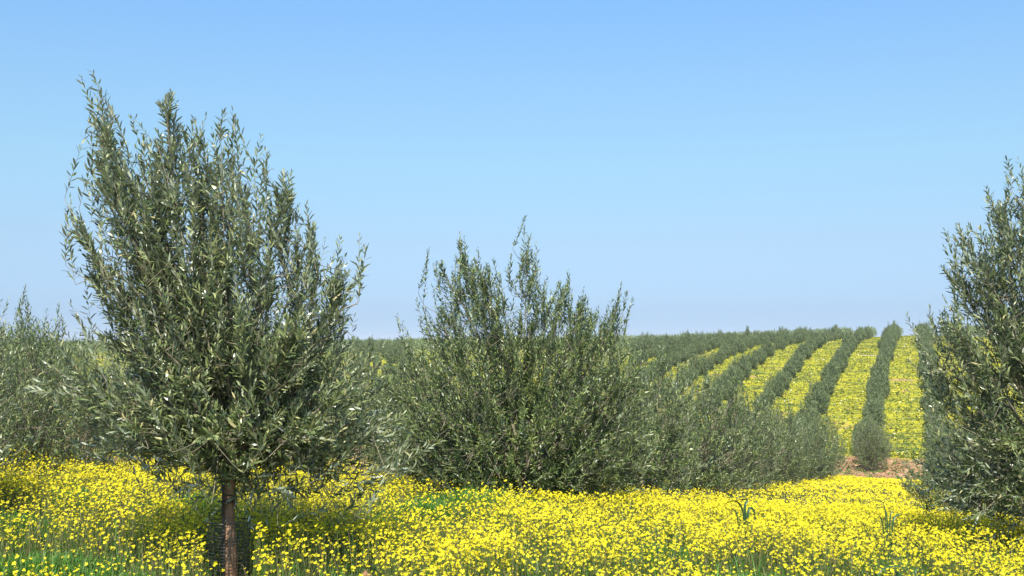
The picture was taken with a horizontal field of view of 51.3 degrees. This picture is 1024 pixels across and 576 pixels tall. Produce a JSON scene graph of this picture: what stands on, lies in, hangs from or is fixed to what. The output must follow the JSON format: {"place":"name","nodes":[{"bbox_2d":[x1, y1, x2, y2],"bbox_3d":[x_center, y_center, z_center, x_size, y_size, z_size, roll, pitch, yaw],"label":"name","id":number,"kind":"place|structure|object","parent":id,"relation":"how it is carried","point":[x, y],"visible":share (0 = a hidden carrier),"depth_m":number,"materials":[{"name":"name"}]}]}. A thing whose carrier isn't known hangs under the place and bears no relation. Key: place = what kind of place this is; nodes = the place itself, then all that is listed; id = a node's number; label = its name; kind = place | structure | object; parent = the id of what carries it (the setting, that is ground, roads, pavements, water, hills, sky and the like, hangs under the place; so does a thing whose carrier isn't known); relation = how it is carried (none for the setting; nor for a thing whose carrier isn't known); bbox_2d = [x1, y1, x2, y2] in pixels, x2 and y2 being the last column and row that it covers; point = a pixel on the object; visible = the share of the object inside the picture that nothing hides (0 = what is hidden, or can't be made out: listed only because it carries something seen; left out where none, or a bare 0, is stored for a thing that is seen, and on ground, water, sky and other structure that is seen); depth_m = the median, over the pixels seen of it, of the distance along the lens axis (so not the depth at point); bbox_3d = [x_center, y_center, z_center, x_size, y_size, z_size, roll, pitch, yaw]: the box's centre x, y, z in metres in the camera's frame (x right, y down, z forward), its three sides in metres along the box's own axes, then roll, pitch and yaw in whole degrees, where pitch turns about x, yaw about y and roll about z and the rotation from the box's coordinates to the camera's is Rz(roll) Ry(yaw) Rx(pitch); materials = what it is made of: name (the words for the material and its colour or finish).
{"place":"outdoors","nodes":[
{"label":"outdoors","id":0,"kind":"place"},
{"bbox_2d":[0,482,1023,575],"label":"grass","id":1,"kind":"structure","parent":0,"point":[27,562],"depth_m":7.83,"materials":[{"name":"plant"}]},
{"bbox_2d":[0,0,1023,341],"label":"sky","id":2,"kind":"structure","parent":0,"point":[762,165],"materials":[{"name":"blue"}]},
{"bbox_2d":[32,336,1023,575],"bbox_3d":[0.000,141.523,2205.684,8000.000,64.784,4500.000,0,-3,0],"label":"ground","id":3,"kind":"structure","parent":0,"point":[888,414],"depth_m":117.92,"materials":[{"name":"yellow plant"}]},
{"bbox_2d":[0,298,50,469],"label":"olive tree","id":4,"kind":"object","parent":3,"relation":"on","point":[3,411],"visible":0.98,"depth_m":8.62,"materials":[{"name":"green plant"}]},
{"bbox_2d":[0,316,77,447],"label":"olive tree","id":5,"kind":"object","parent":3,"relation":"on","point":[17,330],"visible":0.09,"depth_m":18.16,"materials":[{"name":"green plant"}]},
{"bbox_2d":[0,284,122,484],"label":"olive tree","id":6,"kind":"object","parent":3,"relation":"on","point":[60,450],"visible":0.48,"depth_m":11.90,"materials":[{"name":"green plant"}]},
{"bbox_2d":[78,362,142,449],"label":"olive tree","id":7,"kind":"object","parent":3,"relation":"on","point":[114,391],"visible":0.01,"depth_m":35.87,"materials":[{"name":"green plant"}]},
{"bbox_2d":[216,456,235,575],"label":"support stake","id":8,"kind":"object","parent":3,"relation":"on","point":[223,502],"visible":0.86,"depth_m":6.86,"materials":[{"name":"wood"}]},
{"bbox_2d":[207,517,250,575],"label":"tree guard","id":9,"kind":"object","parent":3,"relation":"on","point":[238,523],"visible":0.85,"depth_m":6.86,"materials":[{"name":"black plastic"}]},
{"bbox_2d":[22,69,445,575],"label":"olive tree","id":10,"kind":"object","parent":3,"relation":"on","point":[214,387],"visible":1,"depth_m":6.80,"materials":[{"name":"green plant"}]},
{"bbox_2d":[251,314,344,473],"bbox_3d":[-3.692,1.719,16.445,2.228,2.832,3.170,1,-3,-24],"label":"olive tree","id":11,"kind":"object","parent":3,"relation":"on","point":[266,349],"visible":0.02,"depth_m":15.95,"materials":[{"name":"green plant"}]},
{"bbox_2d":[357,339,368,356],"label":"olive tree","id":12,"kind":"object","parent":3,"relation":"on","point":[361,348],"visible":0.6,"depth_m":168.15,"materials":[{"name":"green plant"}]},
{"bbox_2d":[365,334,375,348],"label":"olive tree","id":13,"kind":"object","parent":3,"relation":"on","point":[370,344],"visible":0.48,"depth_m":182.00,"materials":[{"name":"green plant"}]},
{"bbox_2d":[365,346,378,359],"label":"olive tree","id":14,"kind":"object","parent":3,"relation":"on","point":[370,352],"visible":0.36,"depth_m":160.32,"materials":[{"name":"green plant"}]},
{"bbox_2d":[384,346,399,362],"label":"olive tree","id":15,"kind":"object","parent":3,"relation":"on","point":[391,354],"visible":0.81,"depth_m":155.27,"materials":[{"name":"green plant"}]},
{"bbox_2d":[354,385,431,460],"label":"olive tree","id":16,"kind":"object","parent":3,"relation":"on","point":[376,420],"visible":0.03,"depth_m":31.94,"materials":[{"name":"green plant"}]},
{"bbox_2d":[355,345,487,474],"bbox_3d":[-1.766,2.550,21.225,2.763,2.926,2.046,1,-3,-19],"label":"olive tree","id":17,"kind":"object","parent":3,"relation":"on","point":[395,409],"visible":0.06,"depth_m":20.93,"materials":[{"name":"green plant"}]},
{"bbox_2d":[452,369,529,467],"bbox_3d":[-0.388,3.261,25.870,2.155,3.081,2.910,1,-3,-19],"label":"olive tree","id":18,"kind":"object","parent":3,"relation":"on","point":[489,422],"visible":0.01,"depth_m":25.67,"materials":[{"name":"green plant"}]},
{"bbox_2d":[0,442,1023,575],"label":"yellow flowers","id":19,"kind":"object","parent":3,"relation":"on","point":[866,518],"visible":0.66,"depth_m":8.01,"materials":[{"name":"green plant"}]},
{"bbox_2d":[0,458,1023,575],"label":"weeds","id":20,"kind":"object","parent":3,"relation":"on","point":[730,557],"visible":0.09,"depth_m":8.01,"materials":[{"name":"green plant"}]},
{"bbox_2d":[3,324,1022,431],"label":"olive grove","id":21,"kind":"object","parent":3,"relation":"on","point":[99,350],"visible":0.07,"depth_m":173.86,"materials":[{"name":"green plant"}]},
{"bbox_2d":[367,215,663,508],"bbox_3d":[0.019,0.904,11.372,3.143,3.404,2.299,0,-3,0],"label":"olive tree","id":22,"kind":"object","parent":3,"relation":"on","point":[525,425],"visible":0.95,"depth_m":11.06,"materials":[{"name":"green plant"}]},
{"bbox_2d":[568,344,714,505],"bbox_3d":[2.029,2.305,17.102,2.260,2.828,2.959,-3,-4,44],"label":"olive tree","id":23,"kind":"object","parent":3,"relation":"on","point":[664,454],"visible":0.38,"depth_m":16.94,"materials":[{"name":"green plant"}]},
{"bbox_2d":[641,333,654,348],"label":"olive tree","id":24,"kind":"object","parent":3,"relation":"on","point":[649,343],"visible":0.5,"depth_m":169.35,"materials":[{"name":"green plant"}]},
{"bbox_2d":[646,344,657,357],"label":"olive tree","id":25,"kind":"object","parent":3,"relation":"on","point":[652,352],"visible":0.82,"depth_m":151.68,"materials":[{"name":"green plant"}]},
{"bbox_2d":[648,356,666,375],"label":"olive tree","id":26,"kind":"object","parent":3,"relation":"on","point":[657,363],"visible":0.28,"depth_m":130.70,"materials":[{"name":"green plant"}]},
{"bbox_2d":[655,350,671,370],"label":"olive tree","id":27,"kind":"object","parent":3,"relation":"on","point":[669,366],"visible":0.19,"depth_m":134.52,"materials":[{"name":"green plant"}]},
{"bbox_2d":[665,348,680,366],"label":"olive tree","id":28,"kind":"object","parent":3,"relation":"on","point":[674,359],"visible":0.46,"depth_m":139.54,"materials":[{"name":"green plant"}]},
{"bbox_2d":[667,334,680,351],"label":"olive tree","id":29,"kind":"object","parent":3,"relation":"on","point":[674,342],"visible":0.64,"depth_m":164.84,"materials":[{"name":"green plant"}]},
{"bbox_2d":[670,345,689,362],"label":"olive tree","id":30,"kind":"object","parent":3,"relation":"on","point":[684,357],"visible":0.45,"depth_m":143.49,"materials":[{"name":"green plant"}]},
{"bbox_2d":[675,365,691,386],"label":"olive tree","id":31,"kind":"object","parent":3,"relation":"on","point":[686,374],"visible":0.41,"depth_m":121.20,"materials":[{"name":"green plant"}]},
{"bbox_2d":[680,329,693,346],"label":"olive tree","id":32,"kind":"object","parent":3,"relation":"on","point":[688,336],"visible":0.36,"depth_m":173.95,"materials":[{"name":"green plant"}]},
{"bbox_2d":[686,366,698,379],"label":"olive tree","id":33,"kind":"object","parent":3,"relation":"on","point":[692,371],"visible":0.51,"depth_m":125.77,"materials":[{"name":"green plant"}]},
{"bbox_2d":[620,368,770,497],"bbox_3d":[3.541,3.044,21.623,3.336,2.868,2.344,0,-3,0],"label":"olive tree","id":34,"kind":"object","parent":3,"relation":"on","point":[714,466],"visible":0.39,"depth_m":21.38,"materials":[{"name":"green plant"}]},
{"bbox_2d":[688,350,709,374],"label":"olive tree","id":35,"kind":"object","parent":3,"relation":"on","point":[702,365],"visible":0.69,"depth_m":129.75,"materials":[{"name":"green plant"}]},
{"bbox_2d":[695,340,705,354],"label":"olive tree","id":36,"kind":"object","parent":3,"relation":"on","point":[699,350],"visible":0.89,"depth_m":156.63,"materials":[{"name":"green plant"}]},
{"bbox_2d":[703,333,717,349],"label":"olive tree","id":37,"kind":"object","parent":3,"relation":"on","point":[713,341],"visible":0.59,"depth_m":165.96,"materials":[{"name":"green plant"}]},
{"bbox_2d":[707,350,723,364],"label":"olive tree","id":38,"kind":"object","parent":3,"relation":"on","point":[717,360],"visible":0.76,"depth_m":138.64,"materials":[{"name":"green plant"}]},
{"bbox_2d":[711,369,730,399],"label":"olive tree","id":39,"kind":"object","parent":3,"relation":"on","point":[724,391],"visible":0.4,"depth_m":111.23,"materials":[{"name":"green plant"}]},
{"bbox_2d":[718,341,730,358],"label":"olive tree","id":40,"kind":"object","parent":3,"relation":"on","point":[727,350],"visible":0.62,"depth_m":147.45,"materials":[{"name":"green plant"}]},
{"bbox_2d":[721,331,731,346],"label":"olive tree","id":41,"kind":"object","parent":3,"relation":"on","point":[727,338],"visible":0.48,"depth_m":178.81,"materials":[{"name":"green plant"}]},
{"bbox_2d":[717,367,739,389],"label":"olive tree","id":42,"kind":"object","parent":3,"relation":"on","point":[729,375],"visible":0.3,"depth_m":116.07,"materials":[{"name":"green plant"}]},
{"bbox_2d":[727,342,736,355],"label":"olive tree","id":43,"kind":"object","parent":3,"relation":"on","point":[733,350],"visible":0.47,"depth_m":151.75,"materials":[{"name":"green plant"}]},
{"bbox_2d":[688,376,784,496],"bbox_3d":[5.381,3.685,25.838,2.919,3.091,2.162,2,-4,-36],"label":"olive tree","id":44,"kind":"object","parent":3,"relation":"on","point":[753,417],"visible":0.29,"depth_m":25.70,"materials":[{"name":"green plant"}]},
{"bbox_2d":[729,365,743,385],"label":"olive tree","id":45,"kind":"object","parent":3,"relation":"on","point":[740,374],"visible":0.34,"depth_m":120.70,"materials":[{"name":"green plant"}]},
{"bbox_2d":[726,353,750,379],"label":"olive tree","id":46,"kind":"object","parent":3,"relation":"on","point":[746,371],"visible":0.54,"depth_m":125.09,"materials":[{"name":"green plant"}]},
{"bbox_2d":[730,338,746,352],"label":"olive tree","id":47,"kind":"object","parent":3,"relation":"on","point":[741,348],"visible":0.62,"depth_m":156.25,"materials":[{"name":"green plant"}]},
{"bbox_2d":[725,499,755,553],"bbox_3d":[1.838,1.963,8.561,0.262,0.537,0.104,0,-3,0],"label":"bent leaf plant","id":48,"kind":"object","parent":3,"relation":"on","point":[745,517],"visible":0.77,"depth_m":8.54,"materials":[{"name":"plant"}]},
{"bbox_2d":[742,348,757,368],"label":"olive tree","id":49,"kind":"object","parent":3,"relation":"on","point":[753,359],"visible":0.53,"depth_m":133.41,"materials":[{"name":"green plant"}]},
{"bbox_2d":[702,385,808,491],"bbox_3d":[6.913,4.357,30.237,3.171,3.225,2.273,1,-3,-10],"label":"olive tree","id":50,"kind":"object","parent":3,"relation":"on","point":[788,461],"visible":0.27,"depth_m":30.08,"materials":[{"name":"green plant"}]},
{"bbox_2d":[754,350,765,364],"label":"olive tree","id":51,"kind":"object","parent":3,"relation":"on","point":[760,356],"visible":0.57,"depth_m":137.89,"materials":[{"name":"green plant"}]},
{"bbox_2d":[758,340,774,357],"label":"olive tree","id":52,"kind":"object","parent":3,"relation":"on","point":[768,349],"visible":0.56,"depth_m":146.84,"materials":[{"name":"green plant"}]},
{"bbox_2d":[762,386,775,403],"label":"olive tree","id":53,"kind":"object","parent":3,"relation":"on","point":[772,395],"visible":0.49,"depth_m":107.89,"materials":[{"name":"green plant"}]},
{"bbox_2d":[765,328,777,342],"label":"olive tree","id":54,"kind":"object","parent":3,"relation":"on","point":[771,337],"visible":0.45,"depth_m":191.12,"materials":[{"name":"green plant"}]},
{"bbox_2d":[763,373,784,396],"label":"olive tree","id":55,"kind":"object","parent":3,"relation":"on","point":[776,388],"visible":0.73,"depth_m":112.17,"materials":[{"name":"green plant"}]},
{"bbox_2d":[773,336,785,349],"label":"olive tree","id":56,"kind":"object","parent":3,"relation":"on","point":[779,343],"visible":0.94,"depth_m":160.27,"materials":[{"name":"green plant"}]},
{"bbox_2d":[772,370,790,389],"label":"olive tree","id":57,"kind":"object","parent":3,"relation":"on","point":[784,378],"visible":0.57,"depth_m":116.47,"materials":[{"name":"green plant"}]},
{"bbox_2d":[761,411,812,486],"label":"olive tree","id":58,"kind":"object","parent":3,"relation":"on","point":[808,466],"visible":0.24,"depth_m":34.33,"materials":[{"name":"green plant"}]},
{"bbox_2d":[782,361,796,376],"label":"olive tree","id":59,"kind":"object","parent":3,"relation":"on","point":[790,368],"visible":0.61,"depth_m":125.66,"materials":[{"name":"green plant"}]},
{"bbox_2d":[751,409,834,483],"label":"olive tree","id":60,"kind":"object","parent":3,"relation":"on","point":[815,459],"visible":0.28,"depth_m":38.43,"materials":[{"name":"green plant"}]},
{"bbox_2d":[784,358,802,371],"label":"olive tree","id":61,"kind":"object","parent":3,"relation":"on","point":[795,363],"visible":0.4,"depth_m":130.45,"materials":[{"name":"green plant"}]},
{"bbox_2d":[565,335,1023,457],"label":"hill flowers","id":62,"kind":"object","parent":3,"relation":"on","point":[872,339],"visible":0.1,"depth_m":116.17,"materials":[{"name":"yellow plant"}]},
{"bbox_2d":[572,336,1022,481],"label":"hill weeds","id":63,"kind":"object","parent":3,"relation":"on","point":[886,468],"visible":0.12,"depth_m":110.59,"materials":[{"name":"plant"}]},
{"bbox_2d":[790,348,804,366],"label":"olive tree","id":64,"kind":"object","parent":3,"relation":"on","point":[796,355],"visible":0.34,"depth_m":134.06,"materials":[{"name":"green plant"}]},
{"bbox_2d":[794,331,803,343],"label":"olive tree","id":65,"kind":"object","parent":3,"relation":"on","point":[798,338],"visible":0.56,"depth_m":181.88,"materials":[{"name":"green plant"}]},
{"bbox_2d":[792,327,806,341],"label":"olive tree","id":66,"kind":"object","parent":3,"relation":"on","point":[803,333],"visible":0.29,"depth_m":190.81,"materials":[{"name":"green plant"}]},
{"bbox_2d":[798,341,814,353],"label":"olive tree","id":67,"kind":"object","parent":3,"relation":"on","point":[811,347],"visible":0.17,"depth_m":147.69,"materials":[{"name":"green plant"}]},
{"bbox_2d":[795,399,818,427],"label":"olive tree","id":68,"kind":"object","parent":3,"relation":"on","point":[804,412],"visible":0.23,"depth_m":94.56,"materials":[{"name":"green plant"}]},
{"bbox_2d":[802,345,811,358],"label":"olive tree","id":69,"kind":"object","parent":3,"relation":"on","point":[807,353],"visible":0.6,"depth_m":142.82,"materials":[{"name":"green plant"}]},
{"bbox_2d":[782,412,839,479],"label":"olive tree","id":70,"kind":"object","parent":3,"relation":"on","point":[832,448],"visible":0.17,"depth_m":43.06,"materials":[{"name":"green plant"}]},
{"bbox_2d":[806,329,823,347],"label":"olive tree","id":71,"kind":"object","parent":3,"relation":"on","point":[820,341],"visible":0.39,"depth_m":161.42,"materials":[{"name":"green plant"}]},
{"bbox_2d":[803,380,828,413],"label":"olive tree","id":72,"kind":"object","parent":3,"relation":"on","point":[816,398],"visible":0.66,"depth_m":102.61,"materials":[{"name":"green plant"}]},
{"bbox_2d":[813,378,835,394],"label":"olive tree","id":73,"kind":"object","parent":3,"relation":"on","point":[828,390],"visible":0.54,"depth_m":112.09,"materials":[{"name":"green plant"}]},
{"bbox_2d":[801,408,850,478],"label":"olive tree","id":74,"kind":"object","parent":3,"relation":"on","point":[838,458],"visible":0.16,"depth_m":47.86,"materials":[{"name":"green plant"}]},
{"bbox_2d":[822,371,835,389],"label":"olive tree","id":75,"kind":"object","parent":3,"relation":"on","point":[828,377],"visible":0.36,"depth_m":115.85,"materials":[{"name":"green plant"}]},
{"bbox_2d":[820,359,839,382],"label":"olive tree","id":76,"kind":"object","parent":3,"relation":"on","point":[830,368],"visible":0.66,"depth_m":120.28,"materials":[{"name":"green plant"}]},
{"bbox_2d":[827,358,846,371],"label":"olive tree","id":77,"kind":"object","parent":3,"relation":"on","point":[841,363],"visible":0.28,"depth_m":129.32,"materials":[{"name":"green plant"}]},
{"bbox_2d":[831,349,848,365],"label":"olive tree","id":78,"kind":"object","parent":3,"relation":"on","point":[845,360],"visible":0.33,"depth_m":133.54,"materials":[{"name":"green plant"}]},
{"bbox_2d":[841,329,855,347],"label":"olive tree","id":79,"kind":"object","parent":3,"relation":"on","point":[849,336],"visible":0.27,"depth_m":156.56,"materials":[{"name":"green plant"}]},
{"bbox_2d":[847,329,861,343],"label":"olive tree","id":80,"kind":"object","parent":3,"relation":"on","point":[859,337],"visible":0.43,"depth_m":168.97,"materials":[{"name":"green plant"}]},
{"bbox_2d":[852,414,878,435],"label":"olive tree","id":81,"kind":"object","parent":3,"relation":"on","point":[859,424],"visible":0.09,"depth_m":88.86,"materials":[{"name":"green plant"}]},
{"bbox_2d":[850,424,890,462],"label":"olive tree","id":82,"kind":"object","parent":3,"relation":"on","point":[855,443],"visible":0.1,"depth_m":76.13,"materials":[{"name":"green plant"}]},
{"bbox_2d":[862,393,880,415],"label":"olive tree","id":83,"kind":"object","parent":3,"relation":"on","point":[870,398],"visible":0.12,"depth_m":100.00,"materials":[{"name":"green plant"}]},
{"bbox_2d":[851,413,892,470],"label":"olive tree","id":84,"kind":"object","parent":3,"relation":"on","point":[873,454],"visible":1,"depth_m":71.65,"materials":[{"name":"green plant"}]},
{"bbox_2d":[862,396,886,423],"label":"olive tree","id":85,"kind":"object","parent":3,"relation":"on","point":[877,409],"visible":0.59,"depth_m":95.92,"materials":[{"name":"green plant"}]},
{"bbox_2d":[826,456,923,479],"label":"clods","id":86,"kind":"object","parent":3,"relation":"on","point":[879,474],"visible":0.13,"depth_m":73.17,"materials":[{"name":"brown soil"}]},
{"bbox_2d":[866,383,884,399],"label":"olive tree","id":87,"kind":"object","parent":3,"relation":"on","point":[877,391],"visible":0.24,"depth_m":107.40,"materials":[{"name":"green plant"}]},
{"bbox_2d":[867,388,884,407],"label":"olive tree","id":88,"kind":"object","parent":3,"relation":"on","point":[881,400],"visible":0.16,"depth_m":102.95,"materials":[{"name":"green plant"}]},
{"bbox_2d":[865,371,890,397],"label":"olive tree","id":89,"kind":"object","parent":3,"relation":"on","point":[885,387],"visible":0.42,"depth_m":110.55,"materials":[{"name":"green plant"}]},
{"bbox_2d":[869,355,889,375],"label":"olive tree","id":90,"kind":"object","parent":3,"relation":"on","point":[878,364],"visible":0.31,"depth_m":122.03,"materials":[{"name":"green plant"}]},
{"bbox_2d":[874,365,889,379],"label":"olive tree","id":91,"kind":"object","parent":3,"relation":"on","point":[880,371],"visible":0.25,"depth_m":117.90,"materials":[{"name":"green plant"}]},
{"bbox_2d":[878,503,900,560],"bbox_3d":[2.884,1.947,8.142,0.207,0.623,0.063,0,-3,0],"label":"bent leaf plant","id":92,"kind":"object","parent":3,"relation":"on","point":[890,534],"visible":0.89,"depth_m":8.12,"materials":[{"name":"green plant"}]},
{"bbox_2d":[878,566,921,575],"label":"arching weed","id":93,"kind":"object","parent":3,"relation":"on","point":[898,573],"visible":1,"depth_m":6.11,"materials":[{"name":"green plant"}]},
{"bbox_2d":[918,349,940,368],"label":"olive tree","id":94,"kind":"object","parent":3,"relation":"on","point":[933,356],"visible":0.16,"depth_m":130.38,"materials":[{"name":"green plant"}]},
{"bbox_2d":[924,394,947,417],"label":"olive tree","id":95,"kind":"object","parent":3,"relation":"on","point":[934,404],"visible":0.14,"depth_m":99.34,"materials":[{"name":"green plant"}]},
{"bbox_2d":[922,422,950,446],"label":"olive tree","id":96,"kind":"object","parent":3,"relation":"on","point":[926,434],"visible":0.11,"depth_m":85.80,"materials":[{"name":"green plant"}]},
{"bbox_2d":[924,408,950,431],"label":"olive tree","id":97,"kind":"object","parent":3,"relation":"on","point":[933,422],"visible":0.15,"depth_m":90.37,"materials":[{"name":"green plant"}]},
{"bbox_2d":[920,425,956,478],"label":"olive tree","id":98,"kind":"object","parent":3,"relation":"on","point":[921,451],"visible":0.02,"depth_m":46.57,"materials":[{"name":"green plant"}]},
{"bbox_2d":[920,429,975,491],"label":"olive tree","id":99,"kind":"object","parent":3,"relation":"on","point":[924,444],"visible":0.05,"depth_m":36.85,"materials":[{"name":"green plant"}]},
{"bbox_2d":[898,429,1023,517],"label":"olive tree","id":100,"kind":"object","parent":3,"relation":"on","point":[919,488],"visible":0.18,"depth_m":16.45,"materials":[{"name":"green plant"}]},
{"bbox_2d":[926,420,997,489],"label":"olive tree","id":101,"kind":"object","parent":3,"relation":"on","point":[929,462],"visible":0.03,"depth_m":32.84,"materials":[{"name":"green plant"}]},
{"bbox_2d":[905,155,1023,553],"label":"olive tree","id":102,"kind":"object","parent":3,"relation":"on","point":[1005,443],"visible":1,"depth_m":8.80,"materials":[{"name":"green plant"}]},
{"bbox_2d":[934,416,1003,494],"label":"olive tree","id":103,"kind":"object","parent":3,"relation":"on","point":[951,451],"visible":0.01,"depth_m":28.17,"materials":[{"name":"green plant"}]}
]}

